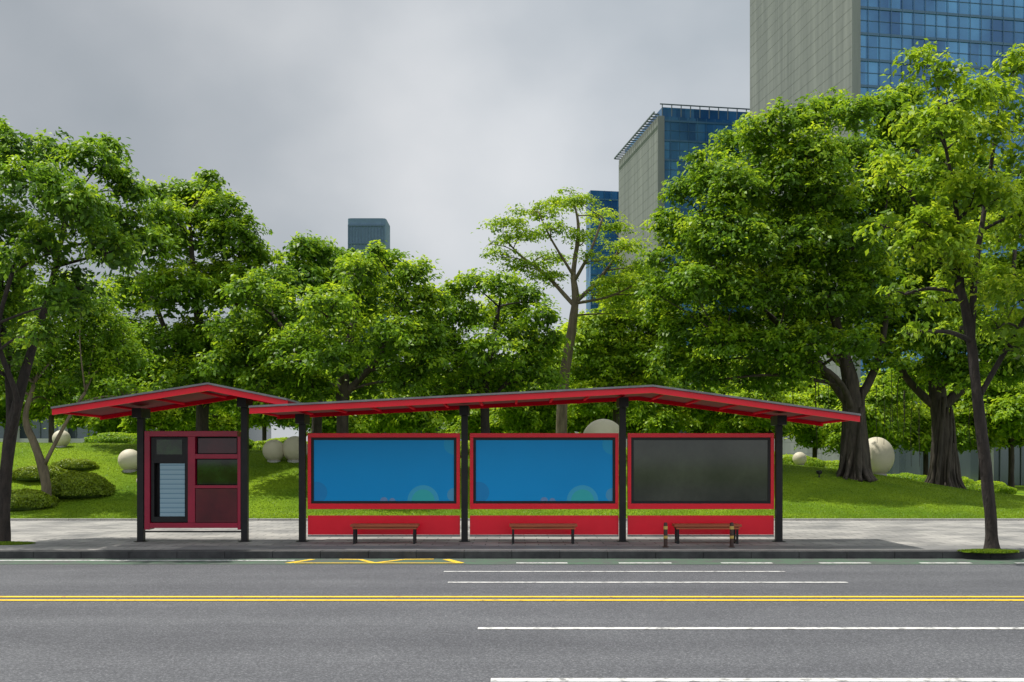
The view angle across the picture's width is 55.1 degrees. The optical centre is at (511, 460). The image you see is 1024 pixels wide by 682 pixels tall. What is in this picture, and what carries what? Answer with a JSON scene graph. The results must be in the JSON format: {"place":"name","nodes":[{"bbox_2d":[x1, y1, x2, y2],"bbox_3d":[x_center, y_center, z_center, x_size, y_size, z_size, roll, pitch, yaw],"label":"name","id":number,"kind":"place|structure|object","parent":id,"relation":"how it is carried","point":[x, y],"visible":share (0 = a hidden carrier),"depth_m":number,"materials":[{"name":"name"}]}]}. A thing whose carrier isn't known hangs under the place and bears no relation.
{"place":"outdoors","nodes":[
{"label":"outdoors","id":0,"kind":"place"},
{"bbox_2d":[0,0,749,440],"label":"sky","id":1,"kind":"structure","parent":0,"point":[428,118],"materials":[{"name":"grey"}]},
{"bbox_2d":[0,564,1023,681],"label":"road","id":2,"kind":"structure","parent":0,"point":[245,641],"depth_m":12.34,"materials":[{"name":"grey asphalt"}]},
{"bbox_2d":[0,559,1023,563],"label":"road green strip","id":3,"kind":"object","parent":2,"relation":"on","point":[709,561],"visible":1,"depth_m":19.87,"materials":[{"name":"paint"}]},
{"bbox_2d":[0,560,293,560],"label":"road marking","id":4,"kind":"object","parent":3,"relation":"on","point":[146,560],"visible":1,"depth_m":20.03,"materials":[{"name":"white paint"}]},
{"bbox_2d":[287,559,314,562],"bbox_3d":[-4.293,2.042,19.925,0.140,0.001,0.828,0,0,25],"label":"road marking","id":5,"kind":"object","parent":3,"relation":"on","point":[300,560],"visible":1,"depth_m":20.03,"materials":[{"name":"yellow paint"}]},
{"bbox_2d":[341,559,411,562],"bbox_3d":[-2.593,2.041,19.938,1.963,0.003,0.845,0,0,0],"label":"road marking","id":6,"kind":"object","parent":3,"relation":"on","point":[374,562],"visible":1,"depth_m":20.02,"materials":[{"name":"yellow paint"}]},
{"bbox_2d":[443,559,463,562],"bbox_3d":[-1.191,2.042,19.925,0.160,0.001,0.828,0,0,-25],"label":"road marking","id":7,"kind":"object","parent":3,"relation":"on","point":[451,560],"visible":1,"depth_m":19.93,"materials":[{"name":"yellow paint"}]},
{"bbox_2d":[0,599,1023,600],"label":"road marking","id":8,"kind":"object","parent":2,"relation":"on","point":[511,599],"visible":1,"depth_m":14.36,"materials":[{"name":"yellow paint"}]},
{"bbox_2d":[0,596,1023,596],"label":"road marking","id":9,"kind":"object","parent":2,"relation":"on","point":[511,596],"visible":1,"depth_m":14.73,"materials":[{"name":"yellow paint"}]},
{"bbox_2d":[444,571,784,571],"bbox_3d":[1.885,2.042,18.065,6.284,0.001,0.100,0,0,0],"label":"road marking","id":10,"kind":"object","parent":2,"relation":"on","point":[614,571],"visible":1,"depth_m":18.05,"materials":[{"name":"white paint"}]},
{"bbox_2d":[448,582,847,582],"bbox_3d":[2.276,2.042,16.463,6.700,0.001,0.120,0,0,0],"label":"road marking","id":11,"kind":"object","parent":2,"relation":"on","point":[647,582],"visible":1,"depth_m":16.42,"materials":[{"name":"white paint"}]},
{"bbox_2d":[478,627,1023,628],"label":"road marking","id":12,"kind":"object","parent":2,"relation":"on","point":[750,627],"visible":1,"depth_m":11.96,"materials":[{"name":"white paint"}]},
{"bbox_2d":[490,678,1023,681],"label":"road marking","id":13,"kind":"object","parent":2,"relation":"on","point":[757,679],"visible":1,"depth_m":9.11,"materials":[{"name":"white paint"}]},
{"bbox_2d":[0,521,1023,549],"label":"pavement","id":14,"kind":"structure","parent":0,"point":[82,535],"depth_m":23.89,"materials":[{"name":"concrete"}]},
{"bbox_2d":[0,541,34,544],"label":"tree pit planting","id":15,"kind":"object","parent":14,"relation":"on","point":[12,543],"visible":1,"depth_m":22.20,"materials":[{"name":"green plant"}]},
{"bbox_2d":[0,115,170,541],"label":"street tree","id":16,"kind":"object","parent":14,"relation":"on","point":[97,222],"visible":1,"depth_m":22.35,"materials":[{"name":"green plant"}]},
{"bbox_2d":[51,382,301,541],"bbox_3d":[-7.486,0.096,22.725,5.140,3.597,2.670,0,0,0],"label":"bus stop kiosk","id":17,"kind":"object","parent":14,"relation":"on","point":[192,479],"visible":1,"depth_m":22.95,"materials":[{"name":"red metal"}]},
{"bbox_2d":[350,523,419,543],"bbox_3d":[-2.905,1.677,22.503,1.546,0.444,0.405,0,0,0],"label":"bench","id":18,"kind":"object","parent":14,"relation":"on","point":[356,526],"visible":1,"depth_m":22.32,"materials":[{"name":"orange wood"}]},
{"bbox_2d":[509,523,576,543],"bbox_3d":[0.714,1.677,22.503,1.546,0.444,0.405,0,0,0],"label":"bench","id":19,"kind":"object","parent":14,"relation":"on","point":[571,526],"visible":1,"depth_m":22.32,"materials":[{"name":"orange wood"}]},
{"bbox_2d":[248,385,860,541],"bbox_3d":[0.935,0.119,22.800,13.383,3.550,2.720,0,0,0],"label":"bus shelter","id":20,"kind":"object","parent":14,"relation":"on","point":[540,470],"visible":1,"depth_m":23.02,"materials":[{"name":"red metal"}]},
{"bbox_2d":[174,546,1023,549],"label":"pavement band","id":21,"kind":"object","parent":14,"relation":"on","point":[582,547],"visible":1,"depth_m":21.38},
{"bbox_2d":[663,522,667,547],"bbox_3d":[3.350,1.622,21.400,0.140,0.544,0.140,0,0,0],"label":"bollard","id":22,"kind":"object","parent":21,"relation":"on","point":[665,528],"visible":1,"depth_m":21.36,"materials":[{"name":"black metal"}]},
{"bbox_2d":[729,522,734,547],"bbox_3d":[4.792,1.622,21.400,0.140,0.544,0.140,0,0,0],"label":"bollard","id":23,"kind":"object","parent":21,"relation":"on","point":[731,535],"visible":1,"depth_m":21.36,"materials":[{"name":"black metal"}]},
{"bbox_2d":[672,523,741,543],"bbox_3d":[4.461,1.677,22.503,1.526,0.444,0.405,0,0,0],"label":"bench","id":24,"kind":"object","parent":14,"relation":"on","point":[678,526],"visible":0.98,"depth_m":22.32,"materials":[{"name":"orange wood"}]},
{"bbox_2d":[837,38,1023,548],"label":"street tree","id":25,"kind":"object","parent":14,"relation":"on","point":[968,279],"visible":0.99,"depth_m":20.58,"materials":[{"name":"green plant"}]},
{"bbox_2d":[0,442,1023,518],"bbox_3d":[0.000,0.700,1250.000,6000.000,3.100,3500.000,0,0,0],"label":"ground","id":26,"kind":"structure","parent":0,"point":[1020,488],"depth_m":35.84,"materials":[{"name":"green plant"}]},
{"bbox_2d":[0,403,37,429],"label":"background tree","id":27,"kind":"object","parent":26,"relation":"on","point":[3,416],"visible":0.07,"depth_m":66.68,"materials":[{"name":"green plant"}]},
{"bbox_2d":[10,488,59,509],"bbox_3d":[-16.827,1.311,33.776,2.379,0.738,1.943,0,0,0],"label":"clipped shrub","id":28,"kind":"object","parent":26,"relation":"on","point":[26,499],"visible":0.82,"depth_m":33.26,"materials":[{"name":"green plant"}]},
{"bbox_2d":[12,465,68,479],"bbox_3d":[-17.902,0.434,37.276,2.425,0.614,1.891,0,0,0],"label":"clipped shrub","id":29,"kind":"object","parent":26,"relation":"on","point":[27,473],"visible":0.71,"depth_m":36.69,"materials":[{"name":"green plant"}]},
{"bbox_2d":[0,320,94,442],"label":"background tree","id":30,"kind":"object","parent":26,"relation":"on","point":[36,412],"visible":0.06,"depth_m":61.87,"materials":[{"name":"green plant"}]},
{"bbox_2d":[52,430,70,447],"bbox_3d":[-19.284,-0.894,42.000,0.727,0.812,0.727,0,0,0],"label":"stone ball","id":31,"kind":"object","parent":26,"relation":"on","point":[64,439],"visible":0.78,"depth_m":41.78,"materials":[{"name":"beige stone"}]},
{"bbox_2d":[51,458,99,469],"bbox_3d":[-17.102,0.137,38.489,1.860,0.489,1.520,0,0,0],"label":"clipped shrub","id":32,"kind":"object","parent":26,"relation":"on","point":[76,464],"visible":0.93,"depth_m":38.03,"materials":[{"name":"green plant"}]},
{"bbox_2d":[50,470,115,497],"bbox_3d":[-15.651,0.832,35.412,2.586,0.971,2.153,0,0,0],"label":"clipped shrub","id":33,"kind":"object","parent":26,"relation":"on","point":[73,484],"visible":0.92,"depth_m":34.75,"materials":[{"name":"green plant"}]},
{"bbox_2d":[0,270,167,496],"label":"park tree","id":34,"kind":"object","parent":26,"relation":"on","point":[91,365],"visible":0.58,"depth_m":34.34,"materials":[{"name":"green plant"}]},
{"bbox_2d":[44,361,155,435],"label":"background tree","id":35,"kind":"object","parent":26,"relation":"on","point":[95,424],"visible":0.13,"depth_m":78.90,"materials":[{"name":"green plant"}]},
{"bbox_2d":[83,432,136,443],"bbox_3d":[-19.965,-1.075,50.065,3.759,0.811,3.084,0,0,0],"label":"shrub","id":36,"kind":"object","parent":26,"relation":"on","point":[115,437],"visible":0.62,"depth_m":49.05,"materials":[{"name":"green plant"}]},
{"bbox_2d":[118,449,136,472],"bbox_3d":[-14.920,0.027,38.300,0.862,0.944,0.862,0,0,0],"label":"stone ball","id":37,"kind":"object","parent":26,"relation":"on","point":[127,460],"visible":0.83,"depth_m":37.99,"materials":[{"name":"beige stone"}]},
{"bbox_2d":[0,418,270,442],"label":"building","id":38,"kind":"structure","parent":26,"relation":"on","point":[41,434],"depth_m":92.00,"materials":[{"name":"grey glass"}]},
{"bbox_2d":[3,421,88,437],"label":"window frames","id":39,"kind":"structure","parent":38,"relation":"in","point":[40,421],"depth_m":91.92,"materials":[{"name":"metal"}]},
{"bbox_2d":[117,358,217,432],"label":"background tree","id":40,"kind":"object","parent":26,"relation":"on","point":[168,420],"visible":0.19,"depth_m":67.95,"materials":[{"name":"green plant"}]},
{"bbox_2d":[65,166,287,430],"bbox_3d":[-14.466,-6.642,42.365,8.133,12.670,8.369,0,0,-40],"label":"park tree","id":41,"kind":"object","parent":26,"relation":"on","point":[203,202],"visible":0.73,"depth_m":41.17,"materials":[{"name":"green plant"}]},
{"bbox_2d":[165,409,270,430],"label":"background tree","id":42,"kind":"object","parent":26,"relation":"on","point":[221,423],"visible":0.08,"depth_m":81.37,"materials":[{"name":"green plant"}]},
{"bbox_2d":[249,439,253,447],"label":"shrub","id":43,"kind":"object","parent":26,"relation":"on","point":[251,443],"visible":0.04,"depth_m":49.45,"materials":[{"name":"green plant"}]},
{"bbox_2d":[210,372,331,440],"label":"background tree","id":44,"kind":"object","parent":26,"relation":"on","point":[258,420],"visible":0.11,"depth_m":60.98,"materials":[{"name":"green plant"}]},
{"bbox_2d":[263,440,283,462],"bbox_3d":[-9.826,-0.369,40.500,0.911,0.993,0.911,0,0,0],"label":"stone ball","id":45,"kind":"object","parent":26,"relation":"on","point":[272,451],"visible":0.98,"depth_m":40.18,"materials":[{"name":"beige stone"}]},
{"bbox_2d":[249,437,307,449],"bbox_3d":[-11.714,-0.808,50.062,3.709,0.829,2.906,0,0,0],"label":"shrub","id":46,"kind":"object","parent":26,"relation":"on","point":[258,445],"visible":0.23,"depth_m":49.19,"materials":[{"name":"green plant"}]},
{"bbox_2d":[283,436,307,462],"bbox_3d":[-8.967,-0.444,40.600,1.054,1.133,1.054,0,0,0],"label":"stone ball","id":47,"kind":"object","parent":26,"relation":"on","point":[291,449],"visible":0.66,"depth_m":40.19,"materials":[{"name":"beige stone"}]},
{"bbox_2d":[190,240,471,432],"bbox_3d":[-6.694,-4.009,38.099,9.945,9.705,8.719,0,0,26],"label":"park tree","id":48,"kind":"object","parent":26,"relation":"on","point":[315,356],"visible":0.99,"depth_m":36.73,"materials":[{"name":"green plant"}]},
{"bbox_2d":[289,364,379,436],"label":"background tree","id":49,"kind":"object","parent":26,"relation":"on","point":[357,424],"visible":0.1,"depth_m":72.19,"materials":[{"name":"green plant"}]},
{"bbox_2d":[232,229,459,432],"bbox_3d":[-8.779,-5.554,45.717,12.791,10.734,7.628,0,0,-12],"label":"park tree","id":50,"kind":"object","parent":26,"relation":"on","point":[317,261],"visible":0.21,"depth_m":43.95,"materials":[{"name":"green plant"}]},
{"bbox_2d":[306,370,402,433],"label":"background tree","id":51,"kind":"object","parent":26,"relation":"on","point":[375,430],"visible":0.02,"depth_m":87.42,"materials":[{"name":"green plant"}]},
{"bbox_2d":[348,218,389,363],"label":"distant tower","id":52,"kind":"structure","parent":26,"relation":"on","point":[362,232],"depth_m":608.00,"materials":[{"name":"blue glass"}]},
{"bbox_2d":[350,359,480,432],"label":"background tree","id":53,"kind":"object","parent":26,"relation":"on","point":[422,421],"visible":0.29,"depth_m":64.43,"materials":[{"name":"green plant"}]},
{"bbox_2d":[460,440,469,458],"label":"shrub","id":54,"kind":"object","parent":26,"relation":"on","point":[468,449],"visible":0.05,"depth_m":48.85,"materials":[{"name":"green plant"}]},
{"bbox_2d":[438,370,506,441],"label":"background tree","id":55,"kind":"object","parent":26,"relation":"on","point":[474,421],"visible":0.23,"depth_m":82.81,"materials":[{"name":"green plant"}]},
{"bbox_2d":[401,267,580,432],"bbox_3d":[-0.951,-3.626,39.816,6.588,8.316,6.623,0,0,-38],"label":"park tree","id":56,"kind":"object","parent":26,"relation":"on","point":[528,366],"visible":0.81,"depth_m":39.25,"materials":[{"name":"green plant"}]},
{"bbox_2d":[10,519,1023,520],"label":"lawn edging","id":57,"kind":"object","parent":26,"relation":"on","point":[626,519],"visible":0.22,"depth_m":31.00,"materials":[{"name":"stone"}]},
{"bbox_2d":[480,355,579,432],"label":"background tree","id":58,"kind":"object","parent":26,"relation":"on","point":[523,419],"visible":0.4,"depth_m":64.67,"materials":[{"name":"green plant"}]},
{"bbox_2d":[384,426,687,446],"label":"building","id":59,"kind":"structure","parent":26,"relation":"on","point":[569,432],"depth_m":112.00,"materials":[{"name":"glass"}]},
{"bbox_2d":[510,324,594,432],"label":"background tree","id":60,"kind":"object","parent":26,"relation":"on","point":[579,426],"visible":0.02,"depth_m":77.56,"materials":[{"name":"green plant"}]},
{"bbox_2d":[470,187,658,432],"bbox_3d":[2.864,-5.921,44.306,7.869,12.040,7.034,0,0,33],"label":"park tree","id":61,"kind":"object","parent":26,"relation":"on","point":[574,201],"visible":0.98,"depth_m":43.86,"materials":[{"name":"green plant"}]},
{"bbox_2d":[583,419,618,432],"bbox_3d":[4.094,-0.881,44.000,1.904,1.965,1.904,0,0,0],"label":"stone ball","id":62,"kind":"object","parent":26,"relation":"on","point":[603,426],"visible":0.38,"depth_m":43.38,"materials":[{"name":"beige stone"}]},
{"bbox_2d":[586,190,618,339],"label":"office tower","id":63,"kind":"structure","parent":26,"relation":"on","point":[605,197],"depth_m":260.65,"materials":[{"name":"blue glass"}]},
{"bbox_2d":[541,312,677,432],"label":"background tree","id":64,"kind":"object","parent":26,"relation":"on","point":[602,414],"visible":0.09,"depth_m":74.79,"materials":[{"name":"green plant"}]},
{"bbox_2d":[539,265,689,424],"bbox_3d":[6.118,-5.687,56.071,8.340,11.759,6.877,0,0,-22],"label":"park tree","id":65,"kind":"object","parent":26,"relation":"on","point":[604,363],"visible":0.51,"depth_m":55.05,"materials":[{"name":"green plant"}]},
{"bbox_2d":[578,340,672,436],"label":"background tree","id":66,"kind":"object","parent":26,"relation":"on","point":[632,429],"visible":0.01,"depth_m":83.08,"materials":[{"name":"green plant"}]},
{"bbox_2d":[623,346,733,432],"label":"background tree","id":67,"kind":"object","parent":26,"relation":"on","point":[662,418],"visible":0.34,"depth_m":63.95,"materials":[{"name":"green plant"}]},
{"bbox_2d":[614,103,749,382],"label":"office tower","id":68,"kind":"structure","parent":26,"relation":"on","point":[665,138],"depth_m":202.17,"materials":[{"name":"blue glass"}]},
{"bbox_2d":[678,353,804,432],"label":"background tree","id":69,"kind":"object","parent":26,"relation":"on","point":[703,427],"visible":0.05,"depth_m":78.64,"materials":[{"name":"green plant"}]},
{"bbox_2d":[705,356,823,440],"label":"background tree","id":70,"kind":"object","parent":26,"relation":"on","point":[735,423],"visible":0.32,"depth_m":61.36,"materials":[{"name":"green plant"}]},
{"bbox_2d":[629,86,925,481],"bbox_3d":[10.841,-7.567,40.162,12.106,16.978,9.816,0,0,0],"label":"banyan tree","id":71,"kind":"object","parent":26,"relation":"on","point":[747,239],"visible":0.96,"depth_m":38.00,"materials":[{"name":"green plant"}]},
{"bbox_2d":[793,452,806,464],"bbox_3d":[12.894,-0.035,44.000,0.609,0.697,0.609,0,0,0],"label":"stone ball","id":72,"kind":"object","parent":26,"relation":"on","point":[799,458],"visible":0.9,"depth_m":43.78,"materials":[{"name":"beige stone"}]},
{"bbox_2d":[783,454,827,467],"bbox_3d":[14.349,0.059,50.005,3.896,0.824,3.070,0,0,0],"label":"shrub","id":73,"kind":"object","parent":26,"relation":"on","point":[810,461],"visible":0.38,"depth_m":48.99,"materials":[{"name":"green plant"}]},
{"bbox_2d":[777,376,841,457],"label":"background tree","id":74,"kind":"object","parent":26,"relation":"on","point":[805,435],"visible":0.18,"depth_m":72.17,"materials":[{"name":"green plant"}]},
{"bbox_2d":[816,470,821,477],"bbox_3d":[12.334,0.567,39.400,0.240,0.330,0.234,0,0,0],"label":"lawn light","id":75,"kind":"object","parent":26,"relation":"on","point":[818,472],"visible":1,"depth_m":39.33,"materials":[{"name":"black metal"}]},
{"bbox_2d":[823,460,838,468],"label":"shrub","id":76,"kind":"object","parent":26,"relation":"on","point":[833,464],"visible":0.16,"depth_m":49.16,"materials":[{"name":"green plant"}]},
{"bbox_2d":[814,369,925,456],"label":"background tree","id":77,"kind":"object","parent":26,"relation":"on","point":[874,406],"visible":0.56,"depth_m":59.64,"materials":[{"name":"green plant"}]},
{"bbox_2d":[869,437,894,475],"bbox_3d":[16.337,-0.144,44.000,1.523,1.816,1.523,0,0,0],"label":"stone ball","id":78,"kind":"object","parent":26,"relation":"on","point":[882,455],"visible":0.65,"depth_m":43.39,"materials":[{"name":"beige stone"}]},
{"bbox_2d":[750,0,1023,460],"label":"office tower","id":79,"kind":"structure","parent":26,"relation":"on","point":[799,48],"depth_m":153.61,"materials":[{"name":"blue glass"}]},
{"bbox_2d":[887,472,926,481],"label":"shrub","id":80,"kind":"object","parent":26,"relation":"on","point":[915,477],"visible":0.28,"depth_m":49.08,"materials":[{"name":"green plant"}]},
{"bbox_2d":[857,80,1023,488],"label":"banyan tree","id":81,"kind":"object","parent":26,"relation":"on","point":[938,374],"visible":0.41,"depth_m":42.27,"materials":[{"name":"green plant"}]},
{"bbox_2d":[892,383,1006,475],"bbox_3d":[27.473,-2.370,63.845,9.383,8.766,8.711,0,0,24],"label":"background tree","id":82,"kind":"object","parent":26,"relation":"on","point":[925,442],"visible":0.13,"depth_m":61.73,"materials":[{"name":"green plant"}]},
{"bbox_2d":[886,355,1023,484],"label":"building","id":83,"kind":"structure","parent":26,"relation":"on","point":[904,462],"depth_m":72.72,"materials":[{"name":"grey glass"}]},
{"bbox_2d":[978,447,1021,484],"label":"window frames","id":84,"kind":"structure","parent":83,"relation":"in","point":[1020,447],"depth_m":71.94,"materials":[{"name":"metal"}]},
{"bbox_2d":[913,359,1023,479],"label":"background tree","id":85,"kind":"object","parent":26,"relation":"on","point":[1008,408],"visible":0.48,"depth_m":59.65,"materials":[{"name":"green plant"}]},
{"bbox_2d":[962,476,980,490],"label":"shrub","id":86,"kind":"object","parent":26,"relation":"on","point":[968,483],"visible":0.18,"depth_m":49.04,"materials":[{"name":"green plant"}]},
{"bbox_2d":[973,480,1017,494],"bbox_3d":[23.977,1.375,50.011,3.385,0.804,2.806,0,0,0],"label":"shrub","id":87,"kind":"object","parent":26,"relation":"on","point":[1001,487],"visible":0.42,"depth_m":49.09,"materials":[{"name":"green plant"}]},
{"bbox_2d":[969,392,1023,487],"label":"background tree","id":88,"kind":"object","parent":26,"relation":"on","point":[1012,442],"visible":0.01,"depth_m":65.86,"materials":[{"name":"green plant"}]},
{"bbox_2d":[0,550,1023,558],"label":"kerb","id":89,"kind":"structure","parent":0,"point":[479,554],"depth_m":20.50,"materials":[{"name":"concrete"}]},
{"bbox_2d":[957,548,1018,552],"bbox_3d":[9.947,1.880,20.419,1.318,0.080,0.636,0,0,0],"label":"tree pit planting","id":90,"kind":"object","parent":89,"relation":"on","point":[983,550],"visible":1,"depth_m":20.27,"materials":[{"name":"green plant"}]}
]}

